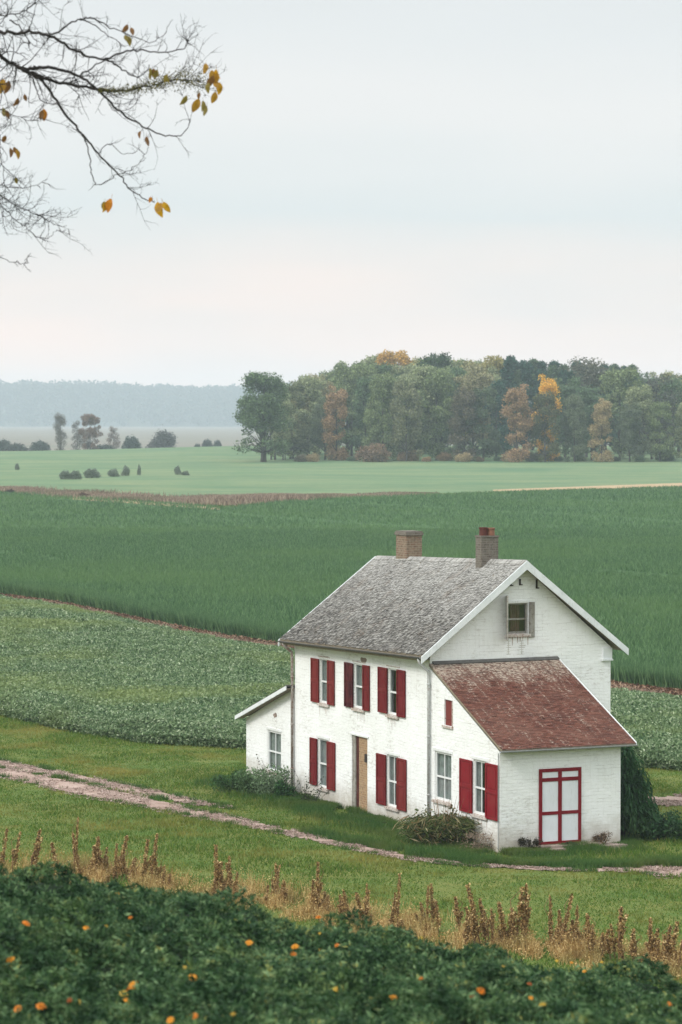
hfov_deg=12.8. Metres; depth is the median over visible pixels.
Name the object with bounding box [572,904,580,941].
dock stalk
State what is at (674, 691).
soil clods
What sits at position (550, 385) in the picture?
forest tree
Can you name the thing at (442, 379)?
forest tree
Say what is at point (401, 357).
forest tree
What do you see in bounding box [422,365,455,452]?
forest tree
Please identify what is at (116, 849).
dock stalk
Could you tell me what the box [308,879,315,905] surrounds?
dock stalk
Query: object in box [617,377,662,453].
forest tree
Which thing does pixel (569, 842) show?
weed
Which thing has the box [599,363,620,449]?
forest tree
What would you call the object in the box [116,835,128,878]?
dock stalk
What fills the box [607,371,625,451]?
forest tree
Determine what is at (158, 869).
dock stalk
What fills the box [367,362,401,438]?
forest tree
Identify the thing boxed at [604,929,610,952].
dock stalk
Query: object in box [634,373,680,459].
forest tree
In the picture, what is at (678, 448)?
forest tree
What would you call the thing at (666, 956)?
dock stalk
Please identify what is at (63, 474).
shrub
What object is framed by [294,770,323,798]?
weed
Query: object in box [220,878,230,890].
dock stalk
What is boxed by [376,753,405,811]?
window
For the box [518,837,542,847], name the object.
weed
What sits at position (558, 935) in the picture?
dock stalk
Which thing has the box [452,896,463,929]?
dock stalk
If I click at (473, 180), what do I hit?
sky
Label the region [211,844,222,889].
dock stalk
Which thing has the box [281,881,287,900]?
dock stalk
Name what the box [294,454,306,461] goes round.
bush
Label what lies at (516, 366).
forest tree
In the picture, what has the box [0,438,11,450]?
misty bush
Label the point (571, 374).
forest tree
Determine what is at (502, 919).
dock stalk
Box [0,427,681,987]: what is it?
ground
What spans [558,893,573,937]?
dock stalk
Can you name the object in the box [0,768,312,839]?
gravel track
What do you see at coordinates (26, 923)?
marigold
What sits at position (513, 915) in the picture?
dock stalk
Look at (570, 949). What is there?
dry grass
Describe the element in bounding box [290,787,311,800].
weed
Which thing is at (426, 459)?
bush
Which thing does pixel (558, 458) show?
bush
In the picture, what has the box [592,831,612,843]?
weed
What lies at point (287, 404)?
forest tree
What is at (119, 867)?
dock stalk
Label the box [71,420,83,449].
misty tree
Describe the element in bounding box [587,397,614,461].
forest tree
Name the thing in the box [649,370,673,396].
forest tree
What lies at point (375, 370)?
forest tree
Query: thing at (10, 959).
marigold
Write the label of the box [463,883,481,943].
dock stalk
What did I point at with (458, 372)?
forest tree
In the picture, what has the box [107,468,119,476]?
shrub
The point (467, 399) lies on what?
forest tree
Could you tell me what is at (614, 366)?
forest tree
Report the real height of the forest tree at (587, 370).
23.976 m
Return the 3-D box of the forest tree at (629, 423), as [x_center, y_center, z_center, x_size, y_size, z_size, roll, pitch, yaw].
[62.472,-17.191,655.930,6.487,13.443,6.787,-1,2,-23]
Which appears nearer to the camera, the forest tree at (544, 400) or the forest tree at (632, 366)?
the forest tree at (544, 400)
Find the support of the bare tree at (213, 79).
on the ground at (186, 439)
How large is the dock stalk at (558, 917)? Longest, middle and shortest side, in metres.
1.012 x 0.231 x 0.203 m
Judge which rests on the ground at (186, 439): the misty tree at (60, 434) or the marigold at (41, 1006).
the misty tree at (60, 434)
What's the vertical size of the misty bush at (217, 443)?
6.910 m
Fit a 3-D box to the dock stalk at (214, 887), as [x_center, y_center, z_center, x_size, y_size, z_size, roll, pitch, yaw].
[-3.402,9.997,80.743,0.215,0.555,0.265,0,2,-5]
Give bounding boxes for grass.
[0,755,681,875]
[2,847,681,985]
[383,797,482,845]
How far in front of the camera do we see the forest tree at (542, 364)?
743.63 m
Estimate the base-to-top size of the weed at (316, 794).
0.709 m
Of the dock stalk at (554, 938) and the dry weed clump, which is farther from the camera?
the dry weed clump
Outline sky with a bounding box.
[0,0,681,387]
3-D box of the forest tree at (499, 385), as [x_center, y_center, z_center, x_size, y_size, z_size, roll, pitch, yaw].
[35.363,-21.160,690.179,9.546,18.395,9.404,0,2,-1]
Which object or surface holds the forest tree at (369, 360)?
on the ground at (186, 439)
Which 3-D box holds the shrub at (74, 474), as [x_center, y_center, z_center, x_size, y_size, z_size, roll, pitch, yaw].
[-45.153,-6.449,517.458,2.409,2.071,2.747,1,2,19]
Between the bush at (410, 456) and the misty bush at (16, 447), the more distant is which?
the misty bush at (16, 447)
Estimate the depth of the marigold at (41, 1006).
24.12 m
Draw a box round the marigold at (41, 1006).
[36,1003,45,1018]
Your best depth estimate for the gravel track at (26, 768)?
104.67 m
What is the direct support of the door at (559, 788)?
in the farmhouse
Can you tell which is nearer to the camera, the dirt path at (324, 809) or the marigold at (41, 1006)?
the marigold at (41, 1006)
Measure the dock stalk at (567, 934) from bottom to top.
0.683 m
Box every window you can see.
[266,730,281,775]
[309,737,334,791]
[310,658,334,706]
[344,662,369,712]
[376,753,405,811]
[377,667,404,718]
[431,751,452,806]
[459,758,497,820]
[505,596,534,640]
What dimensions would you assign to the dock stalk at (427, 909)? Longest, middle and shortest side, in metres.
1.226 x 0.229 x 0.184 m
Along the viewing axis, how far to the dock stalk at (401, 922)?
75.20 m
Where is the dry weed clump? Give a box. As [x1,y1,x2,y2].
[450,831,495,849]
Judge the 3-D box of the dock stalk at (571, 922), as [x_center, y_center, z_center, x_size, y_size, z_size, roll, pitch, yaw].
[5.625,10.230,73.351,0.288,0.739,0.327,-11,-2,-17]
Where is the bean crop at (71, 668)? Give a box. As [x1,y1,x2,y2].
[0,594,681,769]
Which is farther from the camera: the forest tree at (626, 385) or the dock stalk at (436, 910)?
the forest tree at (626, 385)
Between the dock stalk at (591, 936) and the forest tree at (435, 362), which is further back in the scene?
the forest tree at (435, 362)
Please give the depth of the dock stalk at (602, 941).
71.52 m
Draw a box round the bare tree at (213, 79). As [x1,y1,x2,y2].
[0,0,225,271]
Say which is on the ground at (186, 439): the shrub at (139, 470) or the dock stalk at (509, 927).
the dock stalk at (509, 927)
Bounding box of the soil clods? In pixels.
[0,592,681,697]
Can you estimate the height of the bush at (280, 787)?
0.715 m
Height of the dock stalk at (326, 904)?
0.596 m
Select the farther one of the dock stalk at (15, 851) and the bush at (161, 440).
the bush at (161, 440)
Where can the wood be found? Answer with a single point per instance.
(167, 401)
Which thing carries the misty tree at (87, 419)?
on the ground at (186, 439)
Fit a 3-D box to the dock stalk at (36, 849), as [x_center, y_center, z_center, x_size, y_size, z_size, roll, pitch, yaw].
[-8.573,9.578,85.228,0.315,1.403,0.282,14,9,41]
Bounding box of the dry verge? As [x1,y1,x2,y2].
[0,485,437,505]
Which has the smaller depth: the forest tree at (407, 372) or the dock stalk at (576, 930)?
the dock stalk at (576, 930)
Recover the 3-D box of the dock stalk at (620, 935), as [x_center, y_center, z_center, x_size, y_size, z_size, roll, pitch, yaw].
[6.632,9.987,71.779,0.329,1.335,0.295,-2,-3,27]
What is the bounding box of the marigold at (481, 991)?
[476,987,484,993]
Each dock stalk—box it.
[0,828,8,863]
[11,831,21,870]
[30,828,43,870]
[50,842,59,866]
[71,833,79,863]
[72,817,78,872]
[74,856,85,874]
[86,846,99,873]
[91,836,103,869]
[91,845,101,871]
[100,847,107,871]
[100,857,110,872]
[111,860,119,878]
[113,843,120,877]
[114,852,122,876]
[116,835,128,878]
[119,853,126,878]
[123,857,136,880]
[130,859,139,880]
[140,839,152,880]
[149,833,158,880]
[154,855,163,879]
[161,865,166,883]
[162,873,173,886]
[209,877,216,893]
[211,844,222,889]
[216,862,226,890]
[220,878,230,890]
[225,856,232,887]
[232,872,238,894]
[263,885,269,902]
[270,865,280,896]
[273,863,279,902]
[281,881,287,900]
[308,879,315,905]
[311,889,323,908]
[314,861,323,898]
[324,894,331,912]
[338,894,343,913]
[341,889,349,916]
[355,892,371,925]
[365,883,369,918]
[388,897,396,924]
[394,873,401,924]
[394,919,403,927]
[419,902,425,919]
[425,885,430,922]
[429,883,435,926]
[432,901,441,932]
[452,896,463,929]
[462,910,472,943]
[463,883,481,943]
[468,900,482,944]
[478,898,492,940]
[480,909,490,942]
[489,908,495,940]
[496,915,504,941]
[497,901,510,940]
[507,887,524,938]
[507,907,515,938]
[511,926,518,940]
[518,894,528,938]
[521,883,531,933]
[544,895,554,939]
[549,928,558,944]
[555,926,560,950]
[557,909,561,927]
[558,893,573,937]
[560,925,572,943]
[561,913,567,936]
[570,920,575,942]
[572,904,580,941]
[579,924,587,944]
[584,913,596,947]
[588,923,595,954]
[597,932,605,955]
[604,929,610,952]
[605,935,611,958]
[607,924,617,957]
[615,906,627,959]
[618,943,626,960]
[626,928,640,959]
[643,928,659,955]
[646,917,654,957]
[649,939,661,961]
[660,921,678,959]
[660,924,672,958]
[661,934,667,956]
[662,949,670,964]
[671,950,681,967]
[675,940,681,969]
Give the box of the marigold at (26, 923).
[22,921,29,930]
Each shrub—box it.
[59,469,70,478]
[69,470,82,478]
[82,468,101,477]
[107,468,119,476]
[120,465,129,475]
[137,465,140,474]
[174,465,181,474]
[181,470,189,474]
[620,746,663,836]
[636,809,681,840]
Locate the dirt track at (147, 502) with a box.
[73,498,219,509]
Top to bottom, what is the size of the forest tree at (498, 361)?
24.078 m
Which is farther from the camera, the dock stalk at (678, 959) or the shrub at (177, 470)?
the shrub at (177, 470)
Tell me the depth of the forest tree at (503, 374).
713.65 m
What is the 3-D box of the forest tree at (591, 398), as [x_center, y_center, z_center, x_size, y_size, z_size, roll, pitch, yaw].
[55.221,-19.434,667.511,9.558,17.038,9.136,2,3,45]
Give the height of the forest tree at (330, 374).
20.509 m
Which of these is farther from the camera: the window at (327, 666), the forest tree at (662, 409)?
the forest tree at (662, 409)
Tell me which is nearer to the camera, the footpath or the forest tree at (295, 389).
the footpath
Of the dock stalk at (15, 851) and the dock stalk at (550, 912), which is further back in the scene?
the dock stalk at (15, 851)
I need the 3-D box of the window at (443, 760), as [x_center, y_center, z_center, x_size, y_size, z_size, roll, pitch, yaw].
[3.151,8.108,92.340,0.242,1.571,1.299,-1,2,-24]
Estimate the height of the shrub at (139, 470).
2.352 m
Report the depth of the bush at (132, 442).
954.17 m
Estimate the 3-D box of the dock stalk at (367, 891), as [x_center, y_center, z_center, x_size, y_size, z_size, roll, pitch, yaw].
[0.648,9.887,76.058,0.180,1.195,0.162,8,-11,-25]
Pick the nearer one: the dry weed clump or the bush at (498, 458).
the dry weed clump
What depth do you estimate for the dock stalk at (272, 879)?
80.22 m
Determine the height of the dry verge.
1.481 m
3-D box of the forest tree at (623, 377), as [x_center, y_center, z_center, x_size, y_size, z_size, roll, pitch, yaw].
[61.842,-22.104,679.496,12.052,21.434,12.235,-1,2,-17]
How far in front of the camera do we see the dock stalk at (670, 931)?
71.08 m
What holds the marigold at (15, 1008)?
attached to the flower bed foliage
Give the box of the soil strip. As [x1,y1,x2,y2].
[23,597,678,692]
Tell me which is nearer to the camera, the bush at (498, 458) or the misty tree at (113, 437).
the bush at (498, 458)
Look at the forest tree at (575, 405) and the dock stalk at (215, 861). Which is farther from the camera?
the forest tree at (575, 405)
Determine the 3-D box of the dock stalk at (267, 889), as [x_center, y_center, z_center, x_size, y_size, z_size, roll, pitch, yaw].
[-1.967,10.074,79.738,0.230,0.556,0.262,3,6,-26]
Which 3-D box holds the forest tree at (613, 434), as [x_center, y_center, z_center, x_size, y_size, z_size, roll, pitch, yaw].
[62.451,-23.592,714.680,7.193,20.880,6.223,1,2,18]
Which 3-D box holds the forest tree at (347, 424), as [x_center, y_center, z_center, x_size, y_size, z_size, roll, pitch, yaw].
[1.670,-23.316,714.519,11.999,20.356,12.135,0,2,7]
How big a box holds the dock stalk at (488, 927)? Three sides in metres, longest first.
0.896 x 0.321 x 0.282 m
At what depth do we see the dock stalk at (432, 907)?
75.33 m
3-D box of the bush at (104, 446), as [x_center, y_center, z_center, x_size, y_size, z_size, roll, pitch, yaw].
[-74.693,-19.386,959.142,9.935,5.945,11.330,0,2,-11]
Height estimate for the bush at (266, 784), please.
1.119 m
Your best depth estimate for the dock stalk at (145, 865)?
82.27 m
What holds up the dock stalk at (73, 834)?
on the ground at (186, 439)
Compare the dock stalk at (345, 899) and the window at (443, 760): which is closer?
the dock stalk at (345, 899)
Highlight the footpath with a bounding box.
[313,837,681,875]
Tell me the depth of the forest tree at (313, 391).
686.83 m
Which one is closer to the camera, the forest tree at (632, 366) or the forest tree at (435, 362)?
the forest tree at (435, 362)
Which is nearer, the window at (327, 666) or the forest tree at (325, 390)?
the window at (327, 666)
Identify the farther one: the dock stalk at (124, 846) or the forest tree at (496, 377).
the forest tree at (496, 377)
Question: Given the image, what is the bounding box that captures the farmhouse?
[235,527,637,851]
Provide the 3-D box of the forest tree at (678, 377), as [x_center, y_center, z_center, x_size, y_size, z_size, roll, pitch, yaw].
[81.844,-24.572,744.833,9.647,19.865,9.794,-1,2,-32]
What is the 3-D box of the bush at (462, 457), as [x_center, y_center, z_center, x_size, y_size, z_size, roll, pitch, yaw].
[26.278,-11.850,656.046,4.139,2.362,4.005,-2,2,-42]
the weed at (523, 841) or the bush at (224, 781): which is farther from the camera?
the bush at (224, 781)
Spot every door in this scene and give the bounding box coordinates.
[353,735,366,809]
[539,767,581,844]
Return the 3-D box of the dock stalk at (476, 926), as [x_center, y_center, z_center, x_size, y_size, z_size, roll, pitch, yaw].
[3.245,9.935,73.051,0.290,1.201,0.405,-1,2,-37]
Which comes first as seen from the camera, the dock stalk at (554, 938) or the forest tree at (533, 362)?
the dock stalk at (554, 938)
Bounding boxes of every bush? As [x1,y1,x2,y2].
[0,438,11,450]
[3,442,29,450]
[202,438,212,446]
[209,768,252,792]
[213,440,221,445]
[234,763,281,794]
[251,765,294,795]
[273,779,297,797]
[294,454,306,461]
[305,453,320,461]
[346,457,357,460]
[353,442,391,461]
[397,449,419,460]
[422,456,431,461]
[436,452,453,460]
[453,452,472,461]
[476,456,483,461]
[493,456,504,460]
[525,451,541,461]
[554,456,562,460]
[634,455,645,461]
[655,455,676,460]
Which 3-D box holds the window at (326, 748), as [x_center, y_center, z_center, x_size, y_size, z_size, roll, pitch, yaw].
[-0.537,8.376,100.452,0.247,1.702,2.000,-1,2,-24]
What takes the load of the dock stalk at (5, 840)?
on the ground at (186, 439)
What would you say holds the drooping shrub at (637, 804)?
on the ground at (186, 439)
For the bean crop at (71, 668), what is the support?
on the soil strip
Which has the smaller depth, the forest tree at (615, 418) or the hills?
the forest tree at (615, 418)
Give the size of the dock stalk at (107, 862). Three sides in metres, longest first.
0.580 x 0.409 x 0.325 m
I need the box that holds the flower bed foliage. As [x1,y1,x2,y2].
[0,858,681,1023]
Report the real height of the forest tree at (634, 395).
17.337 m
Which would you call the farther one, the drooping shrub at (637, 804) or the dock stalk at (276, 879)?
the drooping shrub at (637, 804)
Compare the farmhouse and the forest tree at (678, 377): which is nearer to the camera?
the farmhouse
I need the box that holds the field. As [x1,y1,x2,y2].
[0,454,681,495]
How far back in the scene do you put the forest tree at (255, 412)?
652.48 m
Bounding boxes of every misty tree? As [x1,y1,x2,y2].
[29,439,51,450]
[52,411,67,449]
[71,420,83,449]
[78,413,103,449]
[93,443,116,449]
[106,426,120,447]
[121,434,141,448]
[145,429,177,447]
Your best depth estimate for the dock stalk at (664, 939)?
70.81 m
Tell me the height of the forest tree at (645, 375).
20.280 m
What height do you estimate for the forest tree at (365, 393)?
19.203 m
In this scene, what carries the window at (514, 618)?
in the farmhouse
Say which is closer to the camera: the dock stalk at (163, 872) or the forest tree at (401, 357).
the dock stalk at (163, 872)
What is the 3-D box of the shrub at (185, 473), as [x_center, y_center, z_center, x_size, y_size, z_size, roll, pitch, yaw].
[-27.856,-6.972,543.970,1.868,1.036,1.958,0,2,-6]
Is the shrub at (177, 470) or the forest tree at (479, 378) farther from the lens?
the forest tree at (479, 378)
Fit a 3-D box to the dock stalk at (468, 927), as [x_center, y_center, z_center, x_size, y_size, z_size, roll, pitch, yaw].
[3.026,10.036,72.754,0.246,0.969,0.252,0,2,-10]
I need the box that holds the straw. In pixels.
[11,594,668,693]
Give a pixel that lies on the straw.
(655, 691)
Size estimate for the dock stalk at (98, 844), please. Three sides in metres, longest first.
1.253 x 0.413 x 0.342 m
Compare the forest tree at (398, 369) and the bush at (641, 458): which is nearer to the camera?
the bush at (641, 458)
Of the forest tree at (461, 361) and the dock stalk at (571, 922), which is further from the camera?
the forest tree at (461, 361)
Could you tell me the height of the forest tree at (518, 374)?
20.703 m
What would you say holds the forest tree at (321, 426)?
on the ground at (186, 439)
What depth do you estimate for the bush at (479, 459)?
655.78 m
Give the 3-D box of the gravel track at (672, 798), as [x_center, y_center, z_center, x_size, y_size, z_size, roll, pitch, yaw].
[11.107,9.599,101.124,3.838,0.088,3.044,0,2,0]
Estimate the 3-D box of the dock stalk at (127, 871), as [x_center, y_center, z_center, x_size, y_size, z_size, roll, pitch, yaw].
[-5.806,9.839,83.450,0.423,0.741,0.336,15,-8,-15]
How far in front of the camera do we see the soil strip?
144.02 m
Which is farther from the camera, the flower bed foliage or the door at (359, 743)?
the door at (359, 743)
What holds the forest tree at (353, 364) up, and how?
on the ground at (186, 439)
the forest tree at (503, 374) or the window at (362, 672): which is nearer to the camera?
the window at (362, 672)
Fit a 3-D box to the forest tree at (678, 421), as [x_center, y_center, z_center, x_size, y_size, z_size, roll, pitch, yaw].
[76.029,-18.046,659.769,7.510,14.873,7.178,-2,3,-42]
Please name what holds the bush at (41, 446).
on the ground at (186, 439)
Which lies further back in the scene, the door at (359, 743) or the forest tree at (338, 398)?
the forest tree at (338, 398)
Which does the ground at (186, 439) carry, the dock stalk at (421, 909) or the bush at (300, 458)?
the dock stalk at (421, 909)
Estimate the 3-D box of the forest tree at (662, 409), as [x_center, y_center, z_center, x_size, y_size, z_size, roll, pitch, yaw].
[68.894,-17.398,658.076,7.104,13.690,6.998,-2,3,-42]
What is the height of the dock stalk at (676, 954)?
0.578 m
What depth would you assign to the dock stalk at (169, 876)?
81.88 m
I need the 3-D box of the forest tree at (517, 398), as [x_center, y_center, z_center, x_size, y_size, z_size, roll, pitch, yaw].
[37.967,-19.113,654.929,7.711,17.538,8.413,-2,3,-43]
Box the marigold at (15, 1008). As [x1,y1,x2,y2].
[14,1005,21,1012]
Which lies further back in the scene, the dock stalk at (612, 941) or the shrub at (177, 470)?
the shrub at (177, 470)
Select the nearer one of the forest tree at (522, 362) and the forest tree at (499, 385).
the forest tree at (499, 385)
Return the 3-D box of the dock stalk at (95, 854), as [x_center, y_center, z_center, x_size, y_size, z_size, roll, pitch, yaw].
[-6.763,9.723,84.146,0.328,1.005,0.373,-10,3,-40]
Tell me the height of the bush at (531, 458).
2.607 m
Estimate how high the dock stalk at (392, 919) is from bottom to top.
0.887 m
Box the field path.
[493,483,681,490]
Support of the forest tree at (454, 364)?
on the ground at (186, 439)
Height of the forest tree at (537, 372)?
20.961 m
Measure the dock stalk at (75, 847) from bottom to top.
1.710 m
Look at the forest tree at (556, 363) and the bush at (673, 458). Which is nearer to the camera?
the bush at (673, 458)
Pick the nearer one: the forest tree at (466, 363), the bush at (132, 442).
the forest tree at (466, 363)
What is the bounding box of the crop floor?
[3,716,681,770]
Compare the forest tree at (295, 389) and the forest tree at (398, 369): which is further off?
the forest tree at (398, 369)
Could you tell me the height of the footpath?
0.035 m
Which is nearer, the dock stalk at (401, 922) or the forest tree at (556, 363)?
the dock stalk at (401, 922)
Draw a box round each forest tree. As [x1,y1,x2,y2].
[232,370,295,461]
[256,389,293,459]
[271,393,296,459]
[283,379,313,458]
[290,391,312,451]
[291,374,326,456]
[296,373,340,453]
[308,395,338,459]
[313,381,342,453]
[318,369,336,381]
[321,385,349,460]
[329,376,360,451]
[331,363,356,449]
[332,360,374,455]
[342,359,373,448]
[343,364,390,438]
[348,376,386,447]
[360,371,403,460]
[361,354,399,366]
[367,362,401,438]
[375,349,413,450]
[379,397,405,453]
[385,364,420,434]
[387,379,423,460]
[390,364,442,453]
[395,363,436,452]
[409,356,422,366]
[414,366,459,459]
[417,351,455,446]
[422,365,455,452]
[434,365,475,452]
[438,359,458,446]
[447,387,481,460]
[449,362,494,459]
[453,359,476,369]
[456,358,484,442]
[462,386,502,458]
[472,365,505,447]
[476,380,514,455]
[478,355,503,433]
[492,354,524,450]
[496,367,513,443]
[500,383,538,461]
[501,369,530,447]
[513,361,521,448]
[517,362,541,452]
[518,359,532,449]
[521,368,551,447]
[528,357,538,449]
[528,390,561,461]
[529,360,548,446]
[531,374,561,460]
[540,364,560,445]
[547,360,562,408]
[549,375,582,457]
[553,369,573,450]
[559,363,570,380]
[559,394,590,461]
[563,370,576,453]
[565,355,615,456]
[571,386,612,459]
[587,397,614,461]
[589,374,610,449]
[597,366,646,457]
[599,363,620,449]
[600,368,617,451]
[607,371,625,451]
[609,363,619,449]
[615,402,643,461]
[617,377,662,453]
[620,378,645,440]
[620,384,658,457]
[626,363,639,376]
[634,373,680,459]
[635,372,650,381]
[644,401,676,461]
[647,379,678,440]
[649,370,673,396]
[654,373,681,451]
[657,372,681,446]
[671,383,681,451]
[673,402,681,457]
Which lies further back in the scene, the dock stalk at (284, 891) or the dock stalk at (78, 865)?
the dock stalk at (78, 865)
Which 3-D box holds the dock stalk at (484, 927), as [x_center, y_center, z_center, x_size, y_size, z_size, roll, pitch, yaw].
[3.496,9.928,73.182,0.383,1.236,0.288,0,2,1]
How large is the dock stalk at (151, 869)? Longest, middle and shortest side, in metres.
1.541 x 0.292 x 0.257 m
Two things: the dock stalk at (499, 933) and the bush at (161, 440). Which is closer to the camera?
the dock stalk at (499, 933)
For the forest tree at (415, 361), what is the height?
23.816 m
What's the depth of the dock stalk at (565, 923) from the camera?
73.05 m
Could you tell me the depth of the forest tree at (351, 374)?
697.75 m
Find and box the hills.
[0,393,675,426]
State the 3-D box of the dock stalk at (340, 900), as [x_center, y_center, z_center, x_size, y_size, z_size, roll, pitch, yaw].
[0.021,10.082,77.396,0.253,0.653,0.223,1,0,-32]
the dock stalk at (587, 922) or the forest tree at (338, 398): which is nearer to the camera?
the dock stalk at (587, 922)
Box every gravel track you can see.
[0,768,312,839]
[1,761,209,805]
[648,796,681,803]
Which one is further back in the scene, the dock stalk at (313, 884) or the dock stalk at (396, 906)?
the dock stalk at (313, 884)
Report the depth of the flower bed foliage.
28.16 m
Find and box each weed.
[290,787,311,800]
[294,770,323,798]
[308,784,328,801]
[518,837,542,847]
[560,841,576,844]
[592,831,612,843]
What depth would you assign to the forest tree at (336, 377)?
744.22 m
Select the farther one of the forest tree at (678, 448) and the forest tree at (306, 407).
the forest tree at (678, 448)
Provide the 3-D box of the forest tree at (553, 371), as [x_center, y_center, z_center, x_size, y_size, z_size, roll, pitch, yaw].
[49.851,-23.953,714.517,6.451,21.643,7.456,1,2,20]
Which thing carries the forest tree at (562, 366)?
on the ground at (186, 439)
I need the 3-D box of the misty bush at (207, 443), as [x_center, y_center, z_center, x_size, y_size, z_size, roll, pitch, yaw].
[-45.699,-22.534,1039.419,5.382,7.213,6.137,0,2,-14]
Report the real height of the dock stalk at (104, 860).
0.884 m
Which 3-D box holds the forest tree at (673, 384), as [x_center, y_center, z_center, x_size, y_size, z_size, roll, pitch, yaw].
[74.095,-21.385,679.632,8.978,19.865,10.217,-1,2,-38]
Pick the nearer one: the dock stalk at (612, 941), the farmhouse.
the dock stalk at (612, 941)
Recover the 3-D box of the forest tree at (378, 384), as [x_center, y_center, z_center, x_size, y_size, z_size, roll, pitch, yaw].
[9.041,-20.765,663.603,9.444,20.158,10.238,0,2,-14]
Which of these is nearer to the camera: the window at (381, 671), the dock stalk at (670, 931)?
the dock stalk at (670, 931)
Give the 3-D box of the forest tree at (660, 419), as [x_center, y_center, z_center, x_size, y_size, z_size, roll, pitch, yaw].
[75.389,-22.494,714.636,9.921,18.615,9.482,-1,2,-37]
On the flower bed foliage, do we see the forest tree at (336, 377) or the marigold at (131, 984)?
the marigold at (131, 984)
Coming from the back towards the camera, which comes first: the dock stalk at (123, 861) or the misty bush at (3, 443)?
the misty bush at (3, 443)
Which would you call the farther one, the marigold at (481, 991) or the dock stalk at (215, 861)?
the dock stalk at (215, 861)
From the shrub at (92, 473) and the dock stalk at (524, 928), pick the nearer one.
the dock stalk at (524, 928)
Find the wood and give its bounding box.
[0,379,529,426]
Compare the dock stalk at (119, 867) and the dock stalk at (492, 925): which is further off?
the dock stalk at (119, 867)
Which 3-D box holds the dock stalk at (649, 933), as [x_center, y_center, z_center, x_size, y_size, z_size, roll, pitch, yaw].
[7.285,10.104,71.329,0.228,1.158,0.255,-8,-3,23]
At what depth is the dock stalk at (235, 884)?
80.12 m
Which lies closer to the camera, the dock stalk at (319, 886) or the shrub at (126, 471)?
the dock stalk at (319, 886)
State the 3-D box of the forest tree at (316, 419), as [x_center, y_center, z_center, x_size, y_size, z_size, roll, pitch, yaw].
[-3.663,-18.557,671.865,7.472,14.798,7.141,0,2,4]
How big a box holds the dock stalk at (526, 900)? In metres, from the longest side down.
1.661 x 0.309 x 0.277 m
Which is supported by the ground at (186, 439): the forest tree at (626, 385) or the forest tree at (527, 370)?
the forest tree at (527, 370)
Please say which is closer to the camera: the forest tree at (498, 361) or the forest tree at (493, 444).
the forest tree at (493, 444)
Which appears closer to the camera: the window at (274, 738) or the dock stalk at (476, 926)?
the dock stalk at (476, 926)
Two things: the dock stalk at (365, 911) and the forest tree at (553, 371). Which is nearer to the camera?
the dock stalk at (365, 911)
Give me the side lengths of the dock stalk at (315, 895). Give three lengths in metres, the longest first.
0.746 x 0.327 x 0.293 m
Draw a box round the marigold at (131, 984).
[129,981,135,988]
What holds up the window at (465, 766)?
in the farmhouse
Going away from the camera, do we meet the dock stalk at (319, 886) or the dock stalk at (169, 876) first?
the dock stalk at (319, 886)
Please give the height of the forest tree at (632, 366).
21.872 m
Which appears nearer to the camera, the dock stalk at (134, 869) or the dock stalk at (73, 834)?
the dock stalk at (134, 869)
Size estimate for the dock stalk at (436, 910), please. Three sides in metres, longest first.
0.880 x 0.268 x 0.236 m
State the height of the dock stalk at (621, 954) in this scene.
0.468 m
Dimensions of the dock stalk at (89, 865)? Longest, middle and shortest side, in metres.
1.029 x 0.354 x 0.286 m
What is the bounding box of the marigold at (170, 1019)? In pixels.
[167,1017,173,1023]
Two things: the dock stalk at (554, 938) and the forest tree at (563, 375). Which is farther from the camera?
the forest tree at (563, 375)
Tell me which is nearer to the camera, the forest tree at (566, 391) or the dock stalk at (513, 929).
the dock stalk at (513, 929)
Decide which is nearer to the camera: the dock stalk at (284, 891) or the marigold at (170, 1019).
the marigold at (170, 1019)
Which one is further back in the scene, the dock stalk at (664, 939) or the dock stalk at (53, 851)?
the dock stalk at (53, 851)
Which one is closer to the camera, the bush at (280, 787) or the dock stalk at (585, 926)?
the dock stalk at (585, 926)
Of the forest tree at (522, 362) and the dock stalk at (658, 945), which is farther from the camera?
the forest tree at (522, 362)
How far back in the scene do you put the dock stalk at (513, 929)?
73.09 m
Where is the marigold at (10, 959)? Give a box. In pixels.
[6,956,14,962]
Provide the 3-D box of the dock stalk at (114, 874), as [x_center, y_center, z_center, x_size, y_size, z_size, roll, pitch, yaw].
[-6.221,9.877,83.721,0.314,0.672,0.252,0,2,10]
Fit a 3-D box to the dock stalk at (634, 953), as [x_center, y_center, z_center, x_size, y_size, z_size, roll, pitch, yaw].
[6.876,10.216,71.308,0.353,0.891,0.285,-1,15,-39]

